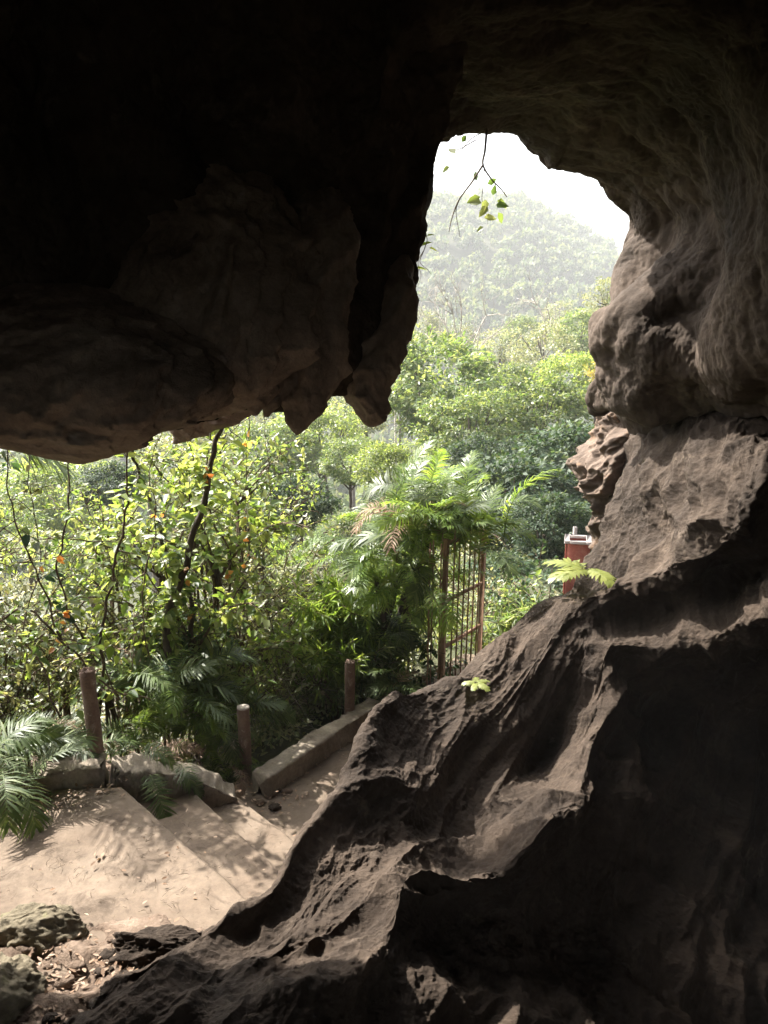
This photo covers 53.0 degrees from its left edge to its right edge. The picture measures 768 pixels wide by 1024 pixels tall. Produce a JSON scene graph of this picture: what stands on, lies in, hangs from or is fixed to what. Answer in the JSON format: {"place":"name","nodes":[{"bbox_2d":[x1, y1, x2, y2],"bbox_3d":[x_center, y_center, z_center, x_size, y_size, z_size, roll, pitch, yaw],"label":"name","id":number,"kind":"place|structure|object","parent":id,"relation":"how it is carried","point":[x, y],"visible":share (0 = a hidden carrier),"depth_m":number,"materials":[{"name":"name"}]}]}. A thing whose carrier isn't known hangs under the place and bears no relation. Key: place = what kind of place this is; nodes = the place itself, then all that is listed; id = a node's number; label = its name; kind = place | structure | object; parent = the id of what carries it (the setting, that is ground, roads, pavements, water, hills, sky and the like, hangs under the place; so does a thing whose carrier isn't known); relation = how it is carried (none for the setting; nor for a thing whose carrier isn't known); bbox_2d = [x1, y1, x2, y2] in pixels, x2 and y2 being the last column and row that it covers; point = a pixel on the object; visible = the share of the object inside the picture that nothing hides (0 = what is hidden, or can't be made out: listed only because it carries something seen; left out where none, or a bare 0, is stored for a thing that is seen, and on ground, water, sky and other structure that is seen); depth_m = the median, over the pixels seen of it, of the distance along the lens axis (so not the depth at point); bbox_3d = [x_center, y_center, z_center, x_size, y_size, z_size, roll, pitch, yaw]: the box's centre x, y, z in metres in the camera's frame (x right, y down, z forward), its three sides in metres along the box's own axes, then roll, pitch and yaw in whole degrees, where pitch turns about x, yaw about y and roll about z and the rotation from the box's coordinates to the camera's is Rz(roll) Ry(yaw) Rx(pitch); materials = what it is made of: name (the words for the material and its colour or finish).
{"place":"outdoors","nodes":[
{"label":"outdoors","id":0,"kind":"place"},
{"bbox_2d":[0,738,258,1023],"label":"cave floor","id":1,"kind":"structure","parent":0,"point":[64,1002],"depth_m":3.79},
{"bbox_2d":[0,951,50,1023],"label":"boulder","id":2,"kind":"object","parent":1,"relation":"on","point":[23,981],"visible":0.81,"depth_m":3.53,"materials":[{"name":"stone"}]},
{"bbox_2d":[0,902,88,955],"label":"boulder","id":3,"kind":"object","parent":1,"relation":"on","point":[41,927],"visible":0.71,"depth_m":3.90,"materials":[{"name":"stone"}]},
{"bbox_2d":[0,787,245,988],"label":"landing","id":4,"kind":"object","parent":1,"relation":"on","point":[89,831],"visible":0.47,"depth_m":4.49,"materials":[{"name":"concrete"}]},
{"bbox_2d":[0,752,108,807],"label":"landing kerb","id":5,"kind":"structure","parent":4,"relation":"on","point":[67,772],"depth_m":5.32,"materials":[{"name":"concrete"}]},
{"bbox_2d":[79,666,105,784],"bbox_3d":[-2.071,1.529,5.484,0.112,0.906,0.109,-1,12,0],"label":"wooden post","id":6,"kind":"object","parent":5,"relation":"on","point":[88,686],"visible":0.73,"depth_m":5.41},
{"bbox_2d":[108,924,201,967],"bbox_3d":[-1.101,2.180,3.825,0.580,0.236,0.210,0,12,0],"label":"boulder","id":7,"kind":"object","parent":1,"relation":"on","point":[148,945],"visible":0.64,"depth_m":3.77,"materials":[{"name":"stone"}]},
{"bbox_2d":[140,640,293,752],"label":"arching palm","id":8,"kind":"object","parent":1,"relation":"on","point":[203,711],"visible":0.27,"depth_m":6.52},
{"bbox_2d":[0,206,611,784],"bbox_3d":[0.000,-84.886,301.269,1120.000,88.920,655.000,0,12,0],"label":"ground","id":9,"kind":"structure","parent":0,"point":[458,254],"depth_m":175.41,"materials":[{"name":"plant"}]},
{"bbox_2d":[0,486,52,557],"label":"broadleaf tree","id":10,"kind":"object","parent":9,"relation":"on","point":[26,524],"visible":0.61,"depth_m":24.57,"materials":[{"name":"green plant"}]},
{"bbox_2d":[0,524,90,715],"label":"broadleaf tree","id":11,"kind":"object","parent":9,"relation":"on","point":[26,598],"visible":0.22,"depth_m":16.71,"materials":[{"name":"green plant"}]},
{"bbox_2d":[0,708,99,842],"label":"arching palm","id":12,"kind":"object","parent":9,"relation":"on","point":[37,735],"visible":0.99,"depth_m":5.07,"materials":[{"name":"green plant"}]},
{"bbox_2d":[0,636,100,766],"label":"twiggy shrub","id":13,"kind":"object","parent":9,"relation":"on","point":[40,705],"visible":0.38,"depth_m":6.13,"materials":[{"name":"green plant"}]},
{"bbox_2d":[0,592,105,765],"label":"twiggy shrub","id":14,"kind":"object","parent":9,"relation":"on","point":[7,696],"visible":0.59,"depth_m":6.25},
{"bbox_2d":[0,455,123,697],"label":"broadleaf tree","id":15,"kind":"object","parent":9,"relation":"on","point":[57,524],"visible":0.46,"depth_m":32.62,"materials":[{"name":"green plant"}]},
{"bbox_2d":[0,600,145,752],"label":"twiggy shrub","id":16,"kind":"object","parent":9,"relation":"on","point":[67,711],"visible":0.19,"depth_m":6.88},
{"bbox_2d":[0,542,150,751],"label":"twiggy shrub","id":17,"kind":"object","parent":9,"relation":"on","point":[63,626],"visible":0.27,"depth_m":7.01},
{"bbox_2d":[5,707,172,774],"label":"arching palm","id":18,"kind":"object","parent":9,"relation":"on","point":[71,719],"visible":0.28,"depth_m":5.72,"materials":[{"name":"green plant"}]},
{"bbox_2d":[0,464,179,731],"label":"twiggy shrub","id":19,"kind":"object","parent":9,"relation":"on","point":[99,550],"visible":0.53,"depth_m":7.29,"materials":[{"name":"green plant"}]},
{"bbox_2d":[44,532,135,732],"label":"broadleaf tree","id":20,"kind":"object","parent":9,"relation":"on","point":[65,561],"visible":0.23,"depth_m":14.62,"materials":[{"name":"green plant"}]},
{"bbox_2d":[0,602,195,759],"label":"twiggy shrub","id":21,"kind":"object","parent":9,"relation":"on","point":[108,704],"visible":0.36,"depth_m":6.49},
{"bbox_2d":[67,459,149,701],"bbox_3d":[-6.819,2.847,19.721,1.879,8.402,2.055,0,12,0],"label":"broadleaf tree","id":22,"kind":"object","parent":9,"relation":"on","point":[115,474],"visible":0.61,"depth_m":18.70,"materials":[{"name":"green plant"}]},
{"bbox_2d":[4,547,239,753],"bbox_3d":[-2.226,1.477,6.956,1.564,2.206,1.716,3,13,14],"label":"twiggy shrub","id":23,"kind":"object","parent":9,"relation":"on","point":[137,608],"visible":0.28,"depth_m":6.69,"materials":[{"name":"green plant"}]},
{"bbox_2d":[31,464,237,736],"bbox_3d":[-2.397,1.032,7.543,1.457,2.895,2.075,8,15,31],"label":"broadleaf shrub","id":24,"kind":"object","parent":9,"relation":"on","point":[96,541],"visible":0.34,"depth_m":7.01,"materials":[{"name":"green plant"}]},
{"bbox_2d":[85,711,211,815],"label":"arching palm","id":25,"kind":"object","parent":9,"relation":"on","point":[187,781],"visible":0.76,"depth_m":5.60,"materials":[{"name":"green plant"}]},
{"bbox_2d":[61,642,262,733],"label":"arching palm","id":26,"kind":"object","parent":9,"relation":"on","point":[143,672],"visible":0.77,"depth_m":6.30,"materials":[{"name":"green plant"}]},
{"bbox_2d":[92,600,240,752],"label":"broadleaf shrub","id":27,"kind":"object","parent":9,"relation":"on","point":[184,638],"visible":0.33,"depth_m":6.76,"materials":[{"name":"green plant"}]},
{"bbox_2d":[104,686,231,763],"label":"arching palm","id":28,"kind":"object","parent":9,"relation":"on","point":[156,720],"visible":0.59,"depth_m":6.13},
{"bbox_2d":[119,451,218,698],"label":"climbing vine","id":29,"kind":"object","parent":9,"relation":"on","point":[159,522],"visible":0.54,"depth_m":6.49,"materials":[{"name":"green plant"}]},
{"bbox_2d":[110,752,237,807],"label":"stair kerb","id":30,"kind":"structure","parent":9,"relation":"on","point":[134,768],"depth_m":5.51,"materials":[{"name":"concrete"}]},
{"bbox_2d":[74,541,278,758],"bbox_3d":[-1.815,1.335,6.788,1.852,2.307,1.441,0,12,0],"label":"broadleaf shrub","id":31,"kind":"object","parent":9,"relation":"on","point":[225,615],"visible":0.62,"depth_m":6.58,"materials":[{"name":"green plant"}]},
{"bbox_2d":[130,433,235,666],"bbox_3d":[-6.564,2.024,26.569,4.009,9.966,3.611,0,12,0],"label":"broadleaf tree","id":32,"kind":"object","parent":9,"relation":"on","point":[166,473],"visible":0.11,"depth_m":25.76,"materials":[{"name":"green plant"}]},
{"bbox_2d":[108,627,276,762],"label":"bamboo shrub","id":33,"kind":"object","parent":9,"relation":"on","point":[227,675],"visible":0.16,"depth_m":6.71,"materials":[{"name":"green plant"}]},
{"bbox_2d":[133,417,262,701],"bbox_3d":[-1.802,0.727,7.922,1.696,3.476,1.135,10,16,39],"label":"broadleaf shrub","id":34,"kind":"object","parent":9,"relation":"on","point":[182,467],"visible":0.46,"depth_m":7.62,"materials":[{"name":"green plant"}]},
{"bbox_2d":[112,476,313,670],"bbox_3d":[-1.587,0.990,7.369,1.963,2.866,1.253,0,12,0],"label":"broadleaf shrub","id":35,"kind":"object","parent":9,"relation":"on","point":[203,550],"visible":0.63,"depth_m":7.11,"materials":[{"name":"green plant"}]},
{"bbox_2d":[127,503,309,628],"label":"twiggy shrub","id":36,"kind":"object","parent":9,"relation":"on","point":[175,531],"visible":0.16,"depth_m":8.21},
{"bbox_2d":[148,676,298,766],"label":"arching palm","id":37,"kind":"object","parent":9,"relation":"on","point":[281,705],"visible":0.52,"depth_m":6.65,"materials":[{"name":"green plant"}]},
{"bbox_2d":[138,426,315,630],"bbox_3d":[-1.675,0.632,8.548,1.887,3.425,1.325,-4,13,-15],"label":"broadleaf shrub","id":38,"kind":"object","parent":9,"relation":"on","point":[274,455],"visible":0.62,"depth_m":8.18,"materials":[{"name":"green plant"}]},
{"bbox_2d":[184,434,271,718],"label":"climbing vine","id":39,"kind":"object","parent":9,"relation":"on","point":[233,538],"visible":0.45,"depth_m":7.17,"materials":[{"name":"green plant"}]},
{"bbox_2d":[200,741,264,797],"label":"arching palm","id":40,"kind":"object","parent":9,"relation":"on","point":[235,776],"visible":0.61,"depth_m":6.22,"materials":[{"name":"green plant"}]},
{"bbox_2d":[153,612,313,734],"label":"broadleaf shrub","id":41,"kind":"object","parent":9,"relation":"on","point":[274,639],"visible":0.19,"depth_m":7.33,"materials":[{"name":"green plant"}]},
{"bbox_2d":[156,562,324,724],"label":"twiggy shrub","id":42,"kind":"object","parent":9,"relation":"on","point":[264,611],"visible":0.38,"depth_m":7.84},
{"bbox_2d":[237,704,251,781],"bbox_3d":[-1.137,1.942,6.300,0.106,0.767,0.103,0,12,0],"label":"wooden post","id":43,"kind":"object","parent":9,"relation":"on","point":[243,718],"visible":0.85,"depth_m":6.23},
{"bbox_2d":[202,452,336,675],"bbox_3d":[-1.352,0.836,9.236,1.887,3.122,1.720,9,16,36],"label":"twiggy shrub","id":44,"kind":"object","parent":9,"relation":"on","point":[284,503],"visible":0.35,"depth_m":9.02,"materials":[{"name":"green plant"}]},
{"bbox_2d":[220,418,324,627],"bbox_3d":[-4.538,1.499,32.540,4.379,10.857,4.320,-7,14,-27],"label":"broadleaf tree","id":45,"kind":"object","parent":9,"relation":"on","point":[256,430],"visible":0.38,"depth_m":31.22,"materials":[{"name":"green plant"}]},
{"bbox_2d":[209,513,350,661],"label":"twiggy shrub","id":46,"kind":"object","parent":9,"relation":"on","point":[316,554],"visible":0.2,"depth_m":9.48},
{"bbox_2d":[0,513,573,787],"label":"undergrowth","id":47,"kind":"object","parent":9,"relation":"on","point":[270,739],"visible":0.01,"depth_m":7.46,"materials":[{"name":"plant"}]},
{"bbox_2d":[257,475,342,564],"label":"broadleaf tree","id":48,"kind":"object","parent":9,"relation":"on","point":[326,508],"visible":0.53,"depth_m":14.70,"materials":[{"name":"green plant"}]},
{"bbox_2d":[254,526,347,578],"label":"shrub","id":49,"kind":"object","parent":9,"relation":"on","point":[301,556],"visible":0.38,"depth_m":9.95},
{"bbox_2d":[0,187,621,573],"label":"forest","id":50,"kind":"object","parent":9,"relation":"on","point":[563,232],"visible":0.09,"depth_m":248.47,"materials":[{"name":"plant"}]},
{"bbox_2d":[259,400,373,574],"bbox_3d":[-2.920,0.787,35.118,5.237,11.819,5.188,0,12,0],"label":"broadleaf tree","id":51,"kind":"object","parent":9,"relation":"on","point":[324,418],"visible":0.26,"depth_m":33.13,"materials":[{"name":"green plant"}]},
{"bbox_2d":[269,610,379,715],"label":"bamboo shrub","id":52,"kind":"object","parent":9,"relation":"on","point":[316,660],"visible":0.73,"depth_m":7.42,"materials":[{"name":"plant"}]},
{"bbox_2d":[289,658,380,720],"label":"bamboo shrub","id":53,"kind":"object","parent":9,"relation":"on","point":[338,694],"visible":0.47,"depth_m":7.53,"materials":[{"name":"green plant"}]},
{"bbox_2d":[269,561,401,696],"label":"bamboo shrub","id":54,"kind":"object","parent":9,"relation":"on","point":[333,606],"visible":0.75,"depth_m":7.62,"materials":[{"name":"plant"}]},
{"bbox_2d":[314,435,386,580],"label":"broadleaf tree","id":55,"kind":"object","parent":9,"relation":"on","point":[342,473],"visible":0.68,"depth_m":20.61,"materials":[{"name":"green plant"}]},
{"bbox_2d":[290,612,422,699],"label":"bamboo shrub","id":56,"kind":"object","parent":9,"relation":"on","point":[381,654],"visible":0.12,"depth_m":7.55,"materials":[{"name":"green plant"}]},
{"bbox_2d":[289,606,429,686],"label":"arching palm","id":57,"kind":"object","parent":9,"relation":"on","point":[399,641],"visible":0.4,"depth_m":7.67,"materials":[{"name":"green plant"}]},
{"bbox_2d":[338,611,423,672],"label":"arching palm","id":58,"kind":"object","parent":9,"relation":"on","point":[412,645],"visible":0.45,"depth_m":7.70,"materials":[{"name":"green plant"}]},
{"bbox_2d":[304,529,470,643],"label":"arching palm","id":59,"kind":"object","parent":9,"relation":"on","point":[361,576],"visible":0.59,"depth_m":7.51,"materials":[{"name":"green plant"}]},
{"bbox_2d":[355,667,425,699],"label":"arching palm","id":60,"kind":"object","parent":9,"relation":"on","point":[378,689],"visible":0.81,"depth_m":7.33,"materials":[{"name":"green plant"}]},
{"bbox_2d":[346,436,438,492],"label":"broadleaf tree","id":61,"kind":"object","parent":9,"relation":"on","point":[391,451],"visible":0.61,"depth_m":16.63,"materials":[{"name":"green plant"}]},
{"bbox_2d":[312,521,493,636],"bbox_3d":[0.198,0.937,7.668,1.816,1.556,1.473,0,12,0],"label":"arching palm","id":62,"kind":"object","parent":9,"relation":"on","point":[421,599],"visible":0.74,"depth_m":7.30,"materials":[{"name":"green plant"}]},
{"bbox_2d":[360,649,467,698],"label":"broadleaf shrub","id":63,"kind":"object","parent":9,"relation":"on","point":[424,667],"visible":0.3,"depth_m":7.74,"materials":[{"name":"green plant"}]},
{"bbox_2d":[326,439,556,648],"bbox_3d":[0.559,0.508,7.902,2.246,2.536,2.338,0,12,0],"label":"arching palm","id":64,"kind":"object","parent":9,"relation":"on","point":[443,512],"visible":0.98,"depth_m":7.55,"materials":[{"name":"green plant"}]},
{"bbox_2d":[387,323,506,554],"bbox_3d":[1.888,-0.380,27.595,5.008,12.478,6.280,0,12,0],"label":"broadleaf tree","id":65,"kind":"object","parent":9,"relation":"on","point":[413,380],"visible":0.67,"depth_m":26.13,"materials":[{"name":"green plant"}]},
{"bbox_2d":[418,267,516,485],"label":"bare tree","id":66,"kind":"object","parent":9,"relation":"on","point":[452,313],"visible":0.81,"depth_m":47.51,"materials":[{"name":"green plant"}]},
{"bbox_2d":[405,384,548,554],"bbox_3d":[2.776,-0.152,23.755,3.713,7.451,3.763,-12,17,-43],"label":"broadleaf tree","id":67,"kind":"object","parent":9,"relation":"on","point":[461,403],"visible":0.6,"depth_m":22.54,"materials":[{"name":"green plant"}]},
{"bbox_2d":[435,431,526,499],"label":"broadleaf tree","id":68,"kind":"object","parent":9,"relation":"on","point":[482,445],"visible":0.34,"depth_m":18.68,"materials":[{"name":"green plant"}]},
{"bbox_2d":[449,549,542,588],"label":"broadleaf tree","id":69,"kind":"object","parent":9,"relation":"on","point":[526,562],"visible":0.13,"depth_m":12.36,"materials":[{"name":"green plant"}]},
{"bbox_2d":[468,590,543,650],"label":"bamboo shrub","id":70,"kind":"object","parent":9,"relation":"on","point":[502,627],"visible":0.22,"depth_m":8.95,"materials":[{"name":"green plant"}]},
{"bbox_2d":[441,448,590,549],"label":"broadleaf tree","id":71,"kind":"object","parent":9,"relation":"on","point":[520,466],"visible":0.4,"depth_m":15.14,"materials":[{"name":"green plant"}]},
{"bbox_2d":[485,555,557,610],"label":"broadleaf shrub","id":72,"kind":"object","parent":9,"relation":"on","point":[527,581],"visible":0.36,"depth_m":9.77,"materials":[{"name":"green plant"}]},
{"bbox_2d":[492,490,591,558],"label":"broadleaf tree","id":73,"kind":"object","parent":9,"relation":"on","point":[552,506],"visible":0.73,"depth_m":13.16,"materials":[{"name":"green plant"}]},
{"bbox_2d":[492,369,593,483],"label":"broadleaf tree","id":74,"kind":"object","parent":9,"relation":"on","point":[544,409],"visible":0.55,"depth_m":23.47,"materials":[{"name":"green plant"}]},
{"bbox_2d":[494,418,594,505],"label":"broadleaf tree","id":75,"kind":"object","parent":9,"relation":"on","point":[578,435],"visible":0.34,"depth_m":16.76,"materials":[{"name":"green plant"}]},
{"bbox_2d":[503,318,586,433],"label":"broadleaf tree","id":76,"kind":"object","parent":9,"relation":"on","point":[532,352],"visible":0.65,"depth_m":44.56,"materials":[{"name":"green leaf"},{"name":"dark bark"}]},
{"bbox_2d":[524,348,595,455],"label":"broadleaf tree","id":77,"kind":"object","parent":9,"relation":"on","point":[560,363],"visible":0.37,"depth_m":29.04,"materials":[{"name":"green plant"}]},
{"bbox_2d":[547,306,596,412],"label":"broadleaf tree","id":78,"kind":"object","parent":9,"relation":"on","point":[583,340],"visible":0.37,"depth_m":54.05,"materials":[{"name":"green plant"}]},
{"bbox_2d":[563,534,591,594],"bbox_3d":[2.671,0.777,10.684,0.360,0.858,0.400,3,13,14],"label":"incense box","id":79,"kind":"object","parent":9,"relation":"on","point":[576,547],"visible":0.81,"depth_m":10.47,"materials":[{"name":"red paint"}]},
{"bbox_2d":[234,654,474,840],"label":"path","id":80,"kind":"structure","parent":0,"point":[315,797],"depth_m":6.09,"materials":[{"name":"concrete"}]},
{"bbox_2d":[1,747,346,1023],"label":"leaf litter","id":81,"kind":"object","parent":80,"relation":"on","point":[83,981],"visible":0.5,"depth_m":3.79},
{"bbox_2d":[211,796,293,870],"bbox_3d":[-0.645,2.403,5.030,0.443,0.211,2.544,-12,17,-42],"label":"step","id":82,"kind":"object","parent":80,"relation":"on","point":[242,824],"visible":0.2,"depth_m":5.38,"materials":[{"name":"concrete"}]},
{"bbox_2d":[139,791,277,899],"bbox_3d":[-0.787,2.340,4.651,0.443,0.257,2.613,-11,17,-42],"label":"step","id":83,"kind":"object","parent":82,"relation":"on","point":[252,880],"visible":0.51,"depth_m":4.96,"materials":[{"name":"concrete"}]},
{"bbox_2d":[252,697,380,797],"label":"path kerb","id":84,"kind":"structure","parent":80,"relation":"on","point":[307,753],"depth_m":6.47,"materials":[{"name":"concrete"}]},
{"bbox_2d":[426,540,445,685],"bbox_3d":[0.506,1.083,7.548,0.144,1.620,0.142,4,11,19],"label":"lattice post","id":85,"kind":"object","parent":80,"relation":"on","point":[440,646],"visible":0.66,"depth_m":7.53,"materials":[{"name":"metal"}]},
{"bbox_2d":[439,526,486,676],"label":"iron gate","id":86,"kind":"structure","parent":80,"relation":"on","point":[480,614],"depth_m":8.00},
{"bbox_2d":[0,0,767,434],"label":"cave wall","id":87,"kind":"structure","parent":0,"point":[120,120],"depth_m":4.76,"materials":[{"name":"stone"}]},
{"bbox_2d":[5,454,62,711],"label":"climbing vine","id":88,"kind":"object","parent":87,"relation":"attached to","point":[21,507],"visible":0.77,"depth_m":6.05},
{"bbox_2d":[0,450,75,639],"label":"climbing vine","id":89,"kind":"object","parent":87,"relation":"attached to","point":[25,538],"visible":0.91,"depth_m":5.68,"materials":[{"name":"green plant"}]},
{"bbox_2d":[30,459,88,638],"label":"climbing vine","id":90,"kind":"object","parent":87,"relation":"attached to","point":[66,515],"visible":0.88,"depth_m":5.70,"materials":[{"name":"green plant"}]},
{"bbox_2d":[0,600,151,720],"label":"climbing vine","id":91,"kind":"object","parent":87,"relation":"attached to","point":[72,647],"visible":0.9,"depth_m":5.68,"materials":[{"name":"green plant"}]},
{"bbox_2d":[74,450,151,686],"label":"climbing vine","id":92,"kind":"object","parent":87,"relation":"attached to","point":[100,631],"visible":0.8,"depth_m":5.83,"materials":[{"name":"green plant"}]},
{"bbox_2d":[0,630,119,701],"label":"climbing vine","id":93,"kind":"object","parent":92,"relation":"attached to","point":[28,667],"visible":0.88,"depth_m":5.81,"materials":[{"name":"green plant"}]},
{"bbox_2d":[119,432,187,659],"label":"climbing vine","id":94,"kind":"object","parent":87,"relation":"attached to","point":[139,536],"visible":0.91,"depth_m":5.99,"materials":[{"name":"green plant"}]},
{"bbox_2d":[0,164,418,463],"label":"hanging flowstone","id":95,"kind":"object","parent":87,"relation":"attached to","point":[229,292],"visible":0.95,"depth_m":4.14,"materials":[{"name":"stone"}]},
{"bbox_2d":[146,428,254,703],"bbox_3d":[-1.535,0.381,6.455,0.968,2.785,0.568,-5,14,-23],"label":"climbing vine","id":96,"kind":"object","parent":95,"relation":"attached to","point":[165,617],"visible":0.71,"depth_m":6.38,"materials":[{"name":"green plant"}]},
{"bbox_2d":[170,410,251,443],"bbox_3d":[-1.205,-0.710,5.574,0.752,0.406,0.497,0,12,0],"label":"hanging rock","id":97,"kind":"object","parent":95,"relation":"attached to","point":[201,429],"visible":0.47,"depth_m":5.43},
{"bbox_2d":[213,419,279,568],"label":"climbing vine","id":98,"kind":"object","parent":95,"relation":"attached to","point":[256,503],"visible":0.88,"depth_m":6.73,"materials":[{"name":"green plant"}]},
{"bbox_2d":[440,129,508,234],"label":"hanging twig","id":99,"kind":"object","parent":87,"relation":"hanging from","point":[475,200],"visible":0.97,"depth_m":6.35,"materials":[{"name":"green plant"}]},
{"bbox_2d":[62,411,767,1023],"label":"rock slope","id":100,"kind":"structure","parent":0,"point":[564,821],"depth_m":5.41,"materials":[{"name":"stone"}]},
{"bbox_2d":[543,557,615,587],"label":"fern","id":101,"kind":"object","parent":100,"relation":"on","point":[565,572],"visible":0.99,"depth_m":6.80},
{"bbox_2d":[565,412,628,549],"bbox_3d":[2.897,-0.067,8.612,1.778,3.068,1.705,-6,14,-25],"label":"rock outcrop","id":102,"kind":"object","parent":100,"relation":"attached to","point":[595,464],"visible":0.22,"depth_m":8.22,"materials":[{"name":"stone"}]},
{"bbox_2d":[433,133,628,253],"label":"sky","id":103,"kind":"structure","parent":0,"point":[507,160],"materials":[{"name":"white"}]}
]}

